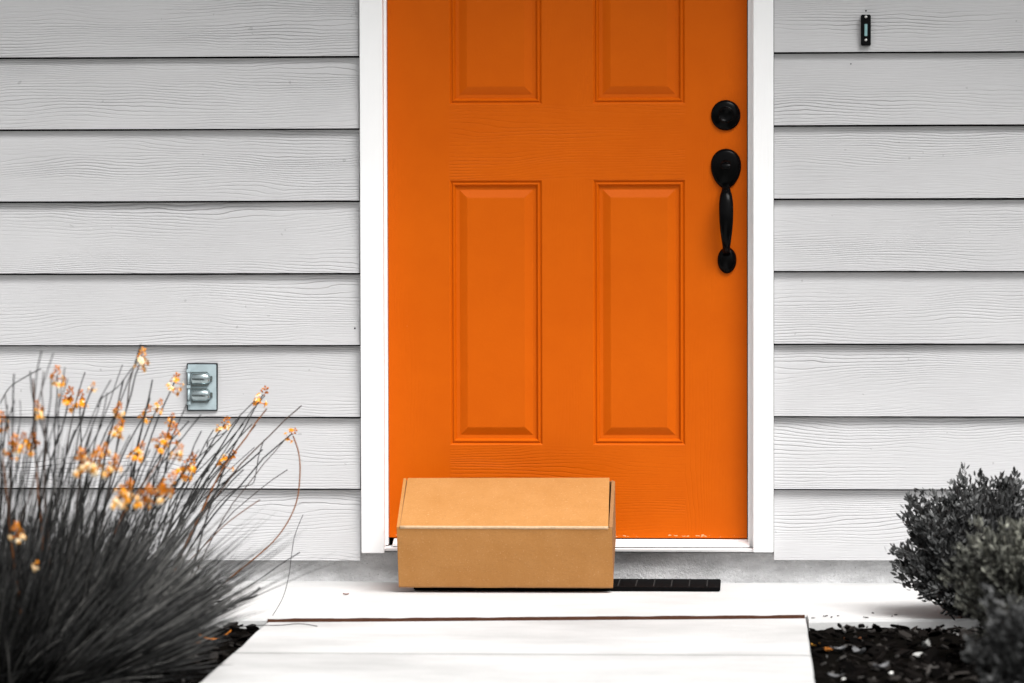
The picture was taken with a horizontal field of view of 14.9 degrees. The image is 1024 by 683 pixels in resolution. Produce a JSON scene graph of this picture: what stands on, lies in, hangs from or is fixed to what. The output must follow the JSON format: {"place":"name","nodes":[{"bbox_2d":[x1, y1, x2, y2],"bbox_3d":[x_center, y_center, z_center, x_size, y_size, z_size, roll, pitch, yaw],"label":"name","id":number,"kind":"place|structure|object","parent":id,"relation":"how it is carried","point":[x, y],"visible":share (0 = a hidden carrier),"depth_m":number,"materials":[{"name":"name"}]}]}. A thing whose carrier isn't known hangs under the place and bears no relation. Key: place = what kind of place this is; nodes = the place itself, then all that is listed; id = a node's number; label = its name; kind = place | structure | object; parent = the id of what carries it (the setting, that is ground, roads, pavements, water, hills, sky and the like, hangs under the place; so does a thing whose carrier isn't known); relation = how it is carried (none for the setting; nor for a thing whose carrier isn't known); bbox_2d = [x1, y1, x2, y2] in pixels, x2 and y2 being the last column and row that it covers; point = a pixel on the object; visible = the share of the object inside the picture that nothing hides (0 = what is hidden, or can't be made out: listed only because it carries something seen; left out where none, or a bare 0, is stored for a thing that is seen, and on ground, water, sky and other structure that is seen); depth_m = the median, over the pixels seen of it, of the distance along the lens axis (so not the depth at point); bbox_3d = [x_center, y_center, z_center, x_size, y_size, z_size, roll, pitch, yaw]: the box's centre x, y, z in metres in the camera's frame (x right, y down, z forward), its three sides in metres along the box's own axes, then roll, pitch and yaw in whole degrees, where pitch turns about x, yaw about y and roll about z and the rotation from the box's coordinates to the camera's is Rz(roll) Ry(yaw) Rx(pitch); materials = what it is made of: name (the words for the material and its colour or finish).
{"place":"outdoors","nodes":[
{"label":"outdoors","id":0,"kind":"place"},
{"bbox_2d":[201,615,814,682],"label":"path","id":1,"kind":"structure","parent":0,"point":[685,649],"depth_m":8.61,"materials":[{"name":"concrete"}]},
{"bbox_2d":[132,612,997,682],"bbox_3d":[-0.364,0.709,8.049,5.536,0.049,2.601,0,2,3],"label":"bark mulch","id":2,"kind":"object","parent":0,"point":[930,661],"visible":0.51,"depth_m":8.57,"materials":[{"name":"black wood"}]},
{"bbox_2d":[0,344,355,682],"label":"flowering bulbine","id":3,"kind":"object","parent":2,"relation":"on","point":[77,607],"visible":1,"depth_m":8.10,"materials":[{"name":"grey plant"}]},
{"bbox_2d":[828,673,843,677],"bbox_3d":[0.676,0.697,8.184,0.027,0.011,0.027,-1,2,-22],"label":"dry leaf","id":4,"kind":"object","parent":2,"relation":"on","point":[832,675],"visible":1,"depth_m":8.19,"materials":[{"name":"grey plant"}]},
{"bbox_2d":[830,645,845,650],"bbox_3d":[0.719,0.677,8.663,0.030,0.012,0.028,1,2,23],"label":"dry leaf","id":5,"kind":"object","parent":2,"relation":"on","point":[838,648],"visible":1,"depth_m":8.66,"materials":[{"name":"grey plant"}]},
{"bbox_2d":[852,646,865,653],"bbox_3d":[0.761,0.677,8.606,0.029,0.016,0.034,0,2,3],"label":"dry leaf","id":6,"kind":"object","parent":2,"relation":"on","point":[857,650],"visible":1,"depth_m":8.60,"materials":[{"name":"grey plant"}]},
{"bbox_2d":[873,661,888,668],"bbox_3d":[0.784,0.688,8.336,0.037,0.015,0.032,0,2,3],"label":"dry leaf","id":7,"kind":"object","parent":2,"relation":"on","point":[883,665],"visible":1,"depth_m":8.33,"materials":[{"name":"grey plant"}]},
{"bbox_2d":[912,652,922,656],"bbox_3d":[0.891,0.688,8.600,0.029,0.015,0.024,0,2,3],"label":"pebble","id":8,"kind":"object","parent":2,"relation":"on","point":[917,654],"visible":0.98,"depth_m":8.59,"materials":[{"name":"stone"}]},
{"bbox_2d":[921,639,930,647],"bbox_3d":[0.919,0.672,8.716,0.022,0.019,0.044,0,2,3],"label":"dry leaf","id":9,"kind":"object","parent":2,"relation":"on","point":[926,644],"visible":1,"depth_m":8.71,"materials":[{"name":"grey plant"}]},
{"bbox_2d":[884,462,1023,620],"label":"shrub","id":10,"kind":"object","parent":2,"relation":"on","point":[937,531],"visible":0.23,"depth_m":9.15,"materials":[{"name":"grey plant"}]},
{"bbox_2d":[934,515,1023,638],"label":"shrub","id":11,"kind":"object","parent":2,"relation":"on","point":[990,560],"visible":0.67,"depth_m":8.38,"materials":[{"name":"grey plant"}]},
{"bbox_2d":[960,583,1023,682],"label":"shrub","id":12,"kind":"object","parent":2,"relation":"on","point":[1002,655],"visible":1,"depth_m":7.45,"materials":[{"name":"grey plant"}]},
{"bbox_2d":[200,581,984,629],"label":"porch slab","id":13,"kind":"structure","parent":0,"point":[852,604],"depth_m":9.52,"materials":[{"name":"concrete"}]},
{"bbox_2d":[414,578,720,590],"bbox_3d":[0.143,0.613,9.917,0.767,0.011,0.222,0,2,3],"label":"doormat","id":14,"kind":"object","parent":13,"relation":"on","point":[620,584],"visible":0.59,"depth_m":9.82,"materials":[{"name":"black rubber"}]},
{"bbox_2d":[397,478,615,587],"bbox_3d":[-0.012,0.478,9.836,0.535,0.265,0.252,0,2,3],"label":"cardboard box","id":15,"kind":"object","parent":14,"relation":"on","point":[506,532],"visible":1,"depth_m":9.75,"materials":[{"name":"brown cardboard"}]},
{"label":"ground","id":16,"kind":"structure","parent":0,"visible":0},
{"bbox_2d":[0,0,1023,582],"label":"house","id":17,"kind":"structure","parent":16,"relation":"on","point":[728,290],"depth_m":10.03,"materials":[{"name":"paint"}]},
{"bbox_2d":[186,363,217,410],"bbox_3d":[-0.794,0.117,10.046,0.079,0.122,0.037,0,2,3],"label":"outlet cover","id":18,"kind":"object","parent":17,"relation":"attached to","point":[202,386],"visible":1,"depth_m":10.04,"materials":[{"name":"metal"}]},
{"bbox_2d":[387,0,746,537],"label":"front door","id":19,"kind":"structure","parent":17,"relation":"in","point":[567,179],"depth_m":10.04,"materials":[{"name":"orange paint"}]},
{"bbox_2d":[861,15,870,45],"bbox_3d":[0.893,-0.786,9.914,0.025,0.078,0.030,0,2,3],"label":"doorbell","id":20,"kind":"object","parent":17,"relation":"attached to","point":[865,30],"visible":1,"depth_m":9.90,"materials":[{"name":"black plastic"}]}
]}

